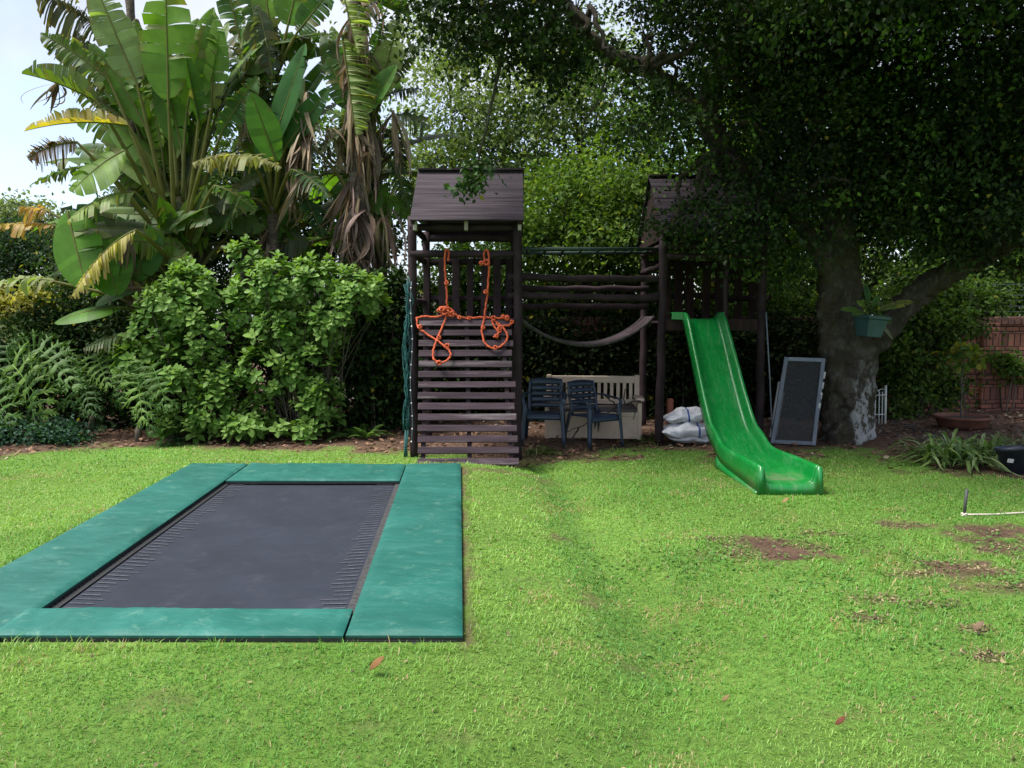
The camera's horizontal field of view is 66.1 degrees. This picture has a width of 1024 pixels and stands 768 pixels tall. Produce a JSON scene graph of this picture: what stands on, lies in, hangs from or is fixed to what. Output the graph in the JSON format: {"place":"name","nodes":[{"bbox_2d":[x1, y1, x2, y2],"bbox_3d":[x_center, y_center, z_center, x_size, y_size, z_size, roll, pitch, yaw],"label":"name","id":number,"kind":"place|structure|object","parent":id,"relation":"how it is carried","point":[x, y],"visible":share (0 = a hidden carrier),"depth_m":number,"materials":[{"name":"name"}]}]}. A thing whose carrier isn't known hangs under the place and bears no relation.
{"place":"outdoors","nodes":[
{"label":"outdoors","id":0,"kind":"place"},
{"bbox_2d":[160,436,190,446],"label":"fern","id":1,"kind":"object","parent":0,"point":[176,441],"visible":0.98,"depth_m":10.39,"materials":[{"name":"green plant"}]},
{"bbox_2d":[0,0,1020,316],"label":"sky","id":2,"kind":"structure","parent":0,"point":[21,26],"materials":[{"name":"white"}]},
{"bbox_2d":[0,335,1023,767],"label":"lawn ground","id":3,"kind":"structure","parent":0,"point":[536,759],"depth_m":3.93,"materials":[{"name":"green plant"}]},
{"bbox_2d":[0,183,72,282],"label":"garden tree","id":4,"kind":"object","parent":3,"relation":"on","point":[11,205],"visible":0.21,"depth_m":26.17,"materials":[{"name":"green plant"}]},
{"bbox_2d":[0,274,81,403],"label":"variegated bush","id":5,"kind":"object","parent":3,"relation":"on","point":[18,298],"visible":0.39,"depth_m":14.45,"materials":[{"name":"green plant"}]},
{"bbox_2d":[0,203,87,302],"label":"garden tree","id":6,"kind":"object","parent":3,"relation":"on","point":[21,251],"visible":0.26,"depth_m":18.47,"materials":[{"name":"green plant"}]},
{"bbox_2d":[0,328,88,437],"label":"split leaf plant","id":7,"kind":"object","parent":3,"relation":"on","point":[8,385],"visible":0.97,"depth_m":10.60,"materials":[{"name":"green plant"}]},
{"bbox_2d":[0,403,112,449],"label":"groundcover plant","id":8,"kind":"object","parent":3,"relation":"on","point":[67,431],"visible":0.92,"depth_m":10.37,"materials":[{"name":"green plant"}]},
{"bbox_2d":[0,306,114,415],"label":"speckled bush","id":9,"kind":"object","parent":3,"relation":"on","point":[3,338],"visible":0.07,"depth_m":12.93,"materials":[{"name":"green plant"}]},
{"bbox_2d":[0,293,130,426],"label":"dark shrub","id":10,"kind":"object","parent":3,"relation":"on","point":[81,331],"visible":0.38,"depth_m":11.64,"materials":[{"name":"green plant"}]},
{"bbox_2d":[33,336,132,434],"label":"split leaf plant","id":11,"kind":"object","parent":3,"relation":"on","point":[98,368],"visible":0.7,"depth_m":10.78,"materials":[{"name":"green plant"}]},
{"bbox_2d":[74,416,136,431],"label":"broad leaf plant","id":12,"kind":"object","parent":3,"relation":"on","point":[102,418],"visible":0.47,"depth_m":11.59,"materials":[{"name":"green plant"}]},
{"bbox_2d":[0,184,227,335],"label":"garden tree","id":13,"kind":"object","parent":3,"relation":"on","point":[85,298],"visible":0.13,"depth_m":14.64,"materials":[{"name":"green plant"}]},
{"bbox_2d":[0,0,281,423],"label":"wild banana palm","id":14,"kind":"object","parent":3,"relation":"on","point":[161,207],"visible":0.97,"depth_m":11.37,"materials":[{"name":"green plant"}]},
{"bbox_2d":[110,359,183,441],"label":"split leaf plant","id":15,"kind":"object","parent":3,"relation":"on","point":[150,387],"visible":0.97,"depth_m":10.26,"materials":[{"name":"green plant"}]},
{"bbox_2d":[63,303,264,431],"bbox_3d":[-5.018,-0.367,11.750,3.088,2.270,1.892,0,5,0],"label":"dark shrub","id":16,"kind":"object","parent":3,"relation":"on","point":[120,321],"visible":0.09,"depth_m":11.54,"materials":[{"name":"green plant"}]},
{"bbox_2d":[107,234,273,446],"bbox_3d":[-4.345,-0.620,10.691,2.278,2.901,1.224,0,5,0],"label":"hydrangea bush","id":17,"kind":"object","parent":3,"relation":"on","point":[198,420],"visible":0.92,"depth_m":10.51,"materials":[{"name":"green plant"}]},
{"bbox_2d":[0,463,466,643],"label":"trampoline","id":18,"kind":"object","parent":3,"relation":"on","point":[299,563],"visible":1,"depth_m":5.17,"materials":[{"name":"fabric"}]},
{"bbox_2d":[98,43,449,393],"bbox_3d":[-4.270,-3.105,15.690,7.521,7.162,4.722,0,5,0],"label":"garden tree","id":19,"kind":"object","parent":3,"relation":"on","point":[225,144],"visible":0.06,"depth_m":15.21,"materials":[{"name":"green plant"}]},
{"bbox_2d":[144,0,404,412],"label":"wild banana palm","id":20,"kind":"object","parent":3,"relation":"on","point":[268,125],"visible":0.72,"depth_m":12.10,"materials":[{"name":"green plant"}]},
{"bbox_2d":[41,115,544,341],"bbox_3d":[-4.509,-2.467,16.173,10.109,5.842,5.144,-1,5,-15],"label":"garden tree","id":21,"kind":"object","parent":3,"relation":"on","point":[224,276],"visible":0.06,"depth_m":15.45,"materials":[{"name":"green plant"}]},
{"bbox_2d":[195,257,418,429],"bbox_3d":[-3.212,-0.558,11.761,3.650,2.673,2.318,0,5,0],"label":"dark shrub","id":22,"kind":"object","parent":3,"relation":"on","point":[358,320],"visible":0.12,"depth_m":11.54,"materials":[{"name":"green plant"}]},
{"bbox_2d":[226,249,392,445],"bbox_3d":[-2.751,-0.501,10.711,2.222,2.659,1.124,0,5,0],"label":"hydrangea bush","id":23,"kind":"object","parent":3,"relation":"on","point":[289,369],"visible":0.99,"depth_m":10.54,"materials":[{"name":"green plant"}]},
{"bbox_2d":[318,426,370,441],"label":"fern","id":24,"kind":"object","parent":3,"relation":"on","point":[341,433],"visible":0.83,"depth_m":10.76,"materials":[{"name":"green plant"}]},
{"bbox_2d":[238,0,465,407],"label":"wild banana palm","id":25,"kind":"object","parent":3,"relation":"on","point":[360,209],"visible":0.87,"depth_m":11.81,"materials":[{"name":"green plant"}]},
{"bbox_2d":[343,424,396,438],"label":"fern","id":26,"kind":"object","parent":3,"relation":"on","point":[364,433],"visible":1,"depth_m":10.69,"materials":[{"name":"green plant"}]},
{"bbox_2d":[369,656,384,669],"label":"fallen leaf","id":27,"kind":"object","parent":3,"relation":"on","point":[376,662],"visible":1,"depth_m":3.59,"materials":[{"name":"orange plant"}]},
{"bbox_2d":[289,288,466,400],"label":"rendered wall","id":28,"kind":"structure","parent":3,"relation":"on","point":[434,303],"depth_m":15.32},
{"bbox_2d":[304,260,458,432],"bbox_3d":[-2.078,-0.504,11.485,2.435,2.591,2.069,-2,5,-17],"label":"dark shrub","id":29,"kind":"object","parent":3,"relation":"on","point":[378,360],"visible":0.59,"depth_m":11.32,"materials":[{"name":"green plant"}]},
{"bbox_2d":[353,308,474,418],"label":"dark shrub","id":30,"kind":"object","parent":3,"relation":"on","point":[438,369],"visible":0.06,"depth_m":12.65,"materials":[{"name":"green plant"}]},
{"bbox_2d":[329,0,609,314],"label":"garden tree","id":31,"kind":"object","parent":3,"relation":"on","point":[456,150],"visible":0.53,"depth_m":14.57,"materials":[{"name":"green plant"}]},
{"bbox_2d":[417,302,550,413],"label":"dark shrub","id":32,"kind":"object","parent":3,"relation":"on","point":[476,313],"visible":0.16,"depth_m":12.74,"materials":[{"name":"green plant"}]},
{"bbox_2d":[399,195,603,329],"bbox_3d":[-0.790,-1.503,14.334,4.673,4.200,2.894,0,5,0],"label":"garden tree","id":33,"kind":"object","parent":3,"relation":"on","point":[463,282],"visible":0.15,"depth_m":13.93,"materials":[{"name":"green plant"}]},
{"bbox_2d":[0,408,1023,469],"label":"leaf litter","id":34,"kind":"object","parent":3,"relation":"on","point":[543,425],"visible":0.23,"depth_m":10.51,"materials":[{"name":"brown plant"}]},
{"bbox_2d":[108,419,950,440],"bbox_3d":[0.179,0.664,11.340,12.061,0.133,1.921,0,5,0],"label":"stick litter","id":35,"kind":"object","parent":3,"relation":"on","point":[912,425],"visible":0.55,"depth_m":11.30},
{"bbox_2d":[521,377,567,446],"bbox_3d":[0.426,0.359,10.331,0.606,0.847,0.596,1,5,6],"label":"plastic chair","id":36,"kind":"object","parent":3,"relation":"on","point":[528,414],"visible":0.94,"depth_m":10.51,"materials":[{"name":"blue plastic"}]},
{"bbox_2d":[470,303,621,423],"bbox_3d":[0.606,-0.312,12.740,2.651,2.003,2.144,0,5,0],"label":"dark shrub","id":37,"kind":"object","parent":3,"relation":"on","point":[546,351],"visible":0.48,"depth_m":12.59,"materials":[{"name":"green plant"}]},
{"bbox_2d":[522,444,586,455],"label":"weed tuft","id":38,"kind":"object","parent":3,"relation":"on","point":[540,450],"visible":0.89,"depth_m":9.75,"materials":[{"name":"green plant"}]},
{"bbox_2d":[91,451,1023,767],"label":"lawn debris","id":39,"kind":"object","parent":3,"relation":"on","point":[987,653],"visible":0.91,"depth_m":4.96,"materials":[{"name":"brown plant"}]},
{"bbox_2d":[459,0,685,206],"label":"garden tree","id":40,"kind":"object","parent":3,"relation":"on","point":[578,112],"visible":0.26,"depth_m":15.40,"materials":[{"name":"green plant"}]},
{"bbox_2d":[492,264,684,329],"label":"garden tree","id":41,"kind":"object","parent":3,"relation":"on","point":[655,306],"visible":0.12,"depth_m":14.04,"materials":[{"name":"green plant"}]},
{"bbox_2d":[408,168,772,467],"bbox_3d":[1.214,-0.957,10.473,5.584,3.787,2.644,-2,5,-21],"label":"jungle gym","id":42,"kind":"object","parent":3,"relation":"on","point":[493,217],"visible":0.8,"depth_m":9.85,"materials":[{"name":"brown wood"}]},
{"bbox_2d":[402,276,413,456],"bbox_3d":[-1.249,-0.190,9.463,0.157,2.194,0.081,0,5,0],"label":"netting","id":43,"kind":"object","parent":42,"relation":"hanging from","point":[406,358],"visible":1,"depth_m":9.46,"materials":[{"name":"green fabric"}]},
{"bbox_2d":[410,282,412,442],"bbox_3d":[-1.204,-0.254,9.430,0.045,1.933,0.027,0,5,0],"label":"light string","id":44,"kind":"object","parent":42,"relation":"hanging from","point":[411,362],"visible":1,"depth_m":9.43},
{"bbox_2d":[416,248,513,365],"bbox_3d":[-0.559,-0.910,9.219,1.175,1.369,0.404,0,5,0],"label":"climbing rope","id":45,"kind":"object","parent":42,"relation":"hanging from","point":[498,329],"visible":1,"depth_m":9.32,"materials":[{"name":"orange fabric"}]},
{"bbox_2d":[543,374,644,439],"bbox_3d":[1.121,0.310,10.909,1.365,0.840,0.613,0,5,5],"label":"storage bench","id":46,"kind":"object","parent":3,"relation":"on","point":[632,427],"visible":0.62,"depth_m":10.70,"materials":[{"name":"beige plastic"}]},
{"bbox_2d":[474,105,714,331],"bbox_3d":[1.403,-1.953,13.602,4.918,5.250,5.878,0,5,0],"label":"garden tree","id":47,"kind":"object","parent":3,"relation":"on","point":[585,200],"visible":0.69,"depth_m":12.50,"materials":[{"name":"green plant"}]},
{"bbox_2d":[565,380,623,449],"bbox_3d":[1.058,0.385,10.311,0.606,0.847,0.596,-3,6,-33],"label":"plastic chair","id":48,"kind":"object","parent":3,"relation":"on","point":[596,416],"visible":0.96,"depth_m":10.35,"materials":[{"name":"blue plastic"}]},
{"bbox_2d":[563,386,640,445],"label":"fallen branch","id":49,"kind":"object","parent":3,"relation":"on","point":[607,412],"visible":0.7,"depth_m":10.46,"materials":[{"name":"brown wood"}]},
{"bbox_2d":[532,293,685,419],"bbox_3d":[1.643,-0.355,13.044,2.688,2.446,2.073,0,5,0],"label":"dark shrub","id":50,"kind":"object","parent":3,"relation":"on","point":[613,354],"visible":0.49,"depth_m":12.74,"materials":[{"name":"green plant"}]},
{"bbox_2d":[276,480,1023,751],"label":"clover","id":51,"kind":"object","parent":3,"relation":"on","point":[451,748],"visible":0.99,"depth_m":5.43,"materials":[{"name":"green plant"}]},
{"bbox_2d":[625,431,684,446],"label":"weed tuft","id":52,"kind":"object","parent":3,"relation":"on","point":[652,440],"visible":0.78,"depth_m":10.53,"materials":[{"name":"green plant"}]},
{"bbox_2d":[666,398,672,423],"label":"brick block","id":53,"kind":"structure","parent":3,"relation":"on","point":[669,405],"depth_m":11.12,"materials":[{"name":"brick"}]},
{"bbox_2d":[320,316,1023,410],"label":"boundary wall","id":54,"kind":"structure","parent":3,"relation":"on","point":[988,397],"depth_m":13.88,"materials":[{"name":"red brick"}]},
{"bbox_2d":[945,284,1023,311],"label":"security fence","id":55,"kind":"object","parent":54,"relation":"on","point":[998,284],"visible":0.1,"depth_m":13.77,"materials":[{"name":"brown wood"}]},
{"bbox_2d":[323,0,1023,444],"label":"shade tree","id":56,"kind":"object","parent":3,"relation":"on","point":[835,108],"visible":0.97,"depth_m":9.27,"materials":[{"name":"green plant"}]},
{"bbox_2d":[840,284,912,339],"bbox_3d":[4.592,-0.911,10.006,0.897,0.713,0.348,-1,5,-12],"label":"tree planter","id":57,"kind":"object","parent":56,"relation":"on","point":[869,325],"visible":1,"depth_m":9.94,"materials":[{"name":"teal plastic"}]},
{"bbox_2d":[663,435,709,443],"bbox_3d":[2.419,0.713,10.545,0.720,0.220,0.484,-1,5,-7],"label":"sack","id":58,"kind":"object","parent":3,"relation":"on","point":[704,440],"visible":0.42,"depth_m":10.33,"materials":[{"name":"white plastic"}]},
{"bbox_2d":[662,422,706,438],"bbox_3d":[2.319,0.614,10.497,0.720,0.272,0.479,0,5,0],"label":"sack","id":59,"kind":"object","parent":58,"relation":"on","point":[683,430],"visible":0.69,"depth_m":10.29,"materials":[{"name":"white plastic"}]},
{"bbox_2d":[663,406,702,423],"bbox_3d":[2.328,0.426,10.524,0.637,0.243,0.448,0,5,0],"label":"sack","id":60,"kind":"object","parent":59,"relation":"on","point":[679,415],"visible":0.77,"depth_m":10.35,"materials":[{"name":"white plastic"}]},
{"bbox_2d":[614,299,782,420],"bbox_3d":[2.973,-0.342,12.845,2.707,2.175,2.147,0,5,0],"label":"dark shrub","id":61,"kind":"object","parent":3,"relation":"on","point":[682,365],"visible":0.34,"depth_m":12.59,"materials":[{"name":"green plant"}]},
{"bbox_2d":[557,80,868,316],"bbox_3d":[3.781,-2.604,14.570,5.801,6.347,6.332,0,5,0],"label":"garden tree","id":62,"kind":"object","parent":3,"relation":"on","point":[698,277],"visible":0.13,"depth_m":14.19,"materials":[{"name":"green plant"}]},
{"bbox_2d":[722,695,729,701],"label":"fallen leaf","id":63,"kind":"object","parent":3,"relation":"on","point":[725,697],"visible":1,"depth_m":3.54,"materials":[{"name":"beige plant"}]},
{"bbox_2d":[633,2,826,264],"bbox_3d":[5.296,-3.916,16.220,5.566,8.644,4.738,1,5,13],"label":"garden tree","id":64,"kind":"object","parent":3,"relation":"on","point":[732,120],"depth_m":15.60,"materials":[{"name":"green plant"}]},
{"bbox_2d":[668,312,823,494],"bbox_3d":[2.517,0.059,8.986,0.708,1.764,3.195,0,5,-4],"label":"slide","id":65,"kind":"object","parent":3,"relation":"on","point":[750,456],"visible":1,"depth_m":9.20,"materials":[{"name":"green plastic"}]},
{"bbox_2d":[687,307,815,416],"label":"dark shrub","id":66,"kind":"object","parent":3,"relation":"on","point":[749,338],"visible":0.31,"depth_m":12.73,"materials":[{"name":"green plant"}]},
{"bbox_2d":[628,267,880,344],"bbox_3d":[4.160,-0.980,14.414,5.440,3.138,2.887,0,5,0],"label":"garden tree","id":67,"kind":"object","parent":3,"relation":"on","point":[771,304],"visible":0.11,"depth_m":14.09,"materials":[{"name":"green plant"}]},
{"bbox_2d":[765,312,772,432],"bbox_3d":[3.362,-0.054,10.283,0.153,1.759,0.018,0,5,0],"label":"thin pole","id":68,"kind":"object","parent":3,"relation":"on","point":[769,371],"visible":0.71,"depth_m":10.27,"materials":[{"name":"grey metal"}]},
{"bbox_2d":[769,382,779,437],"bbox_3d":[3.564,0.347,10.600,0.090,0.744,0.347,4,6,38],"label":"white board","id":69,"kind":"object","parent":3,"relation":"on","point":[774,407],"visible":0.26,"depth_m":10.61,"materials":[{"name":"paint"}]},
{"bbox_2d":[683,248,880,310],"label":"garden tree","id":70,"kind":"object","parent":3,"relation":"on","point":[814,286],"visible":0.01,"depth_m":17.11,"materials":[{"name":"green plant"}]},
{"bbox_2d":[770,357,825,445],"bbox_3d":[3.756,0.222,10.341,0.789,1.151,0.316,0,5,0],"label":"screen frame","id":71,"kind":"object","parent":3,"relation":"on","point":[798,404],"visible":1,"depth_m":10.34,"materials":[{"name":"grey metal"}]},
{"bbox_2d":[751,295,887,420],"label":"dark shrub","id":72,"kind":"object","parent":3,"relation":"on","point":[794,329],"visible":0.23,"depth_m":12.62,"materials":[{"name":"green plant"}]},
{"bbox_2d":[835,716,844,724],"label":"fallen leaf","id":73,"kind":"object","parent":3,"relation":"on","point":[840,720],"visible":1,"depth_m":3.23,"materials":[{"name":"brown plant"}]},
{"bbox_2d":[732,84,984,356],"bbox_3d":[6.991,-2.655,15.459,6.539,6.493,4.375,0,5,0],"label":"garden tree","id":74,"kind":"object","parent":3,"relation":"on","point":[876,265],"visible":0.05,"depth_m":14.85,"materials":[{"name":"green plant"}]},
{"bbox_2d":[875,385,886,423],"bbox_3d":[5.250,0.294,11.291,0.252,0.551,0.082,0,5,0],"label":"wire edging","id":75,"kind":"object","parent":3,"relation":"on","point":[885,401],"visible":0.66,"depth_m":11.29,"materials":[{"name":"grey metal"}]},
{"bbox_2d":[887,439,942,457],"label":"strappy plant","id":76,"kind":"object","parent":3,"relation":"on","point":[905,450],"visible":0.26,"depth_m":9.54,"materials":[{"name":"green plant"}]},
{"bbox_2d":[861,259,1023,419],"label":"dark shrub","id":77,"kind":"object","parent":3,"relation":"on","point":[917,382],"visible":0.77,"depth_m":12.87,"materials":[{"name":"green plant"}]},
{"bbox_2d":[861,28,1023,316],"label":"garden tree","id":78,"kind":"object","parent":3,"relation":"on","point":[1014,280],"visible":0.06,"depth_m":15.12,"materials":[{"name":"green plant"}]},
{"bbox_2d":[862,244,1023,316],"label":"garden tree","id":79,"kind":"object","parent":3,"relation":"on","point":[1018,306],"visible":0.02,"depth_m":19.92,"materials":[{"name":"green plant"}]},
{"bbox_2d":[875,429,1022,476],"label":"strappy plant","id":80,"kind":"object","parent":3,"relation":"on","point":[952,452],"visible":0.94,"depth_m":8.96,"materials":[{"name":"green plant"}]},
{"bbox_2d":[931,341,993,430],"bbox_3d":[6.654,0.014,11.600,0.820,1.285,0.801,0,5,0],"label":"bowl planter","id":81,"kind":"object","parent":3,"relation":"on","point":[960,420],"visible":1,"depth_m":11.50,"materials":[{"name":"ceramic"}]},
{"bbox_2d":[920,432,1023,464],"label":"strappy plant","id":82,"kind":"object","parent":3,"relation":"on","point":[996,443],"visible":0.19,"depth_m":9.33,"materials":[{"name":"green plant"}]},
{"bbox_2d":[973,621,983,630],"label":"fallen leaf","id":83,"kind":"object","parent":3,"relation":"on","point":[978,625],"visible":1,"depth_m":4.21,"materials":[{"name":"beige plant"}]},
{"bbox_2d":[961,489,1023,515],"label":"garden stake","id":84,"kind":"object","parent":3,"relation":"on","point":[963,513],"visible":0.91,"depth_m":6.73,"materials":[{"name":"white plastic"}]},
{"bbox_2d":[974,342,1023,412],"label":"wall creeper","id":85,"kind":"object","parent":3,"relation":"on","point":[1012,364],"depth_m":13.62,"materials":[{"name":"green plant"}]},
{"bbox_2d":[980,428,1023,444],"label":"strappy plant","id":86,"kind":"object","parent":3,"relation":"on","point":[1021,442],"visible":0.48,"depth_m":10.11,"materials":[{"name":"green plant"}]},
{"bbox_2d":[994,445,1023,474],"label":"nursery pot","id":87,"kind":"object","parent":3,"relation":"on","point":[1011,458],"visible":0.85,"depth_m":8.49,"materials":[{"name":"black plastic"}]}
]}

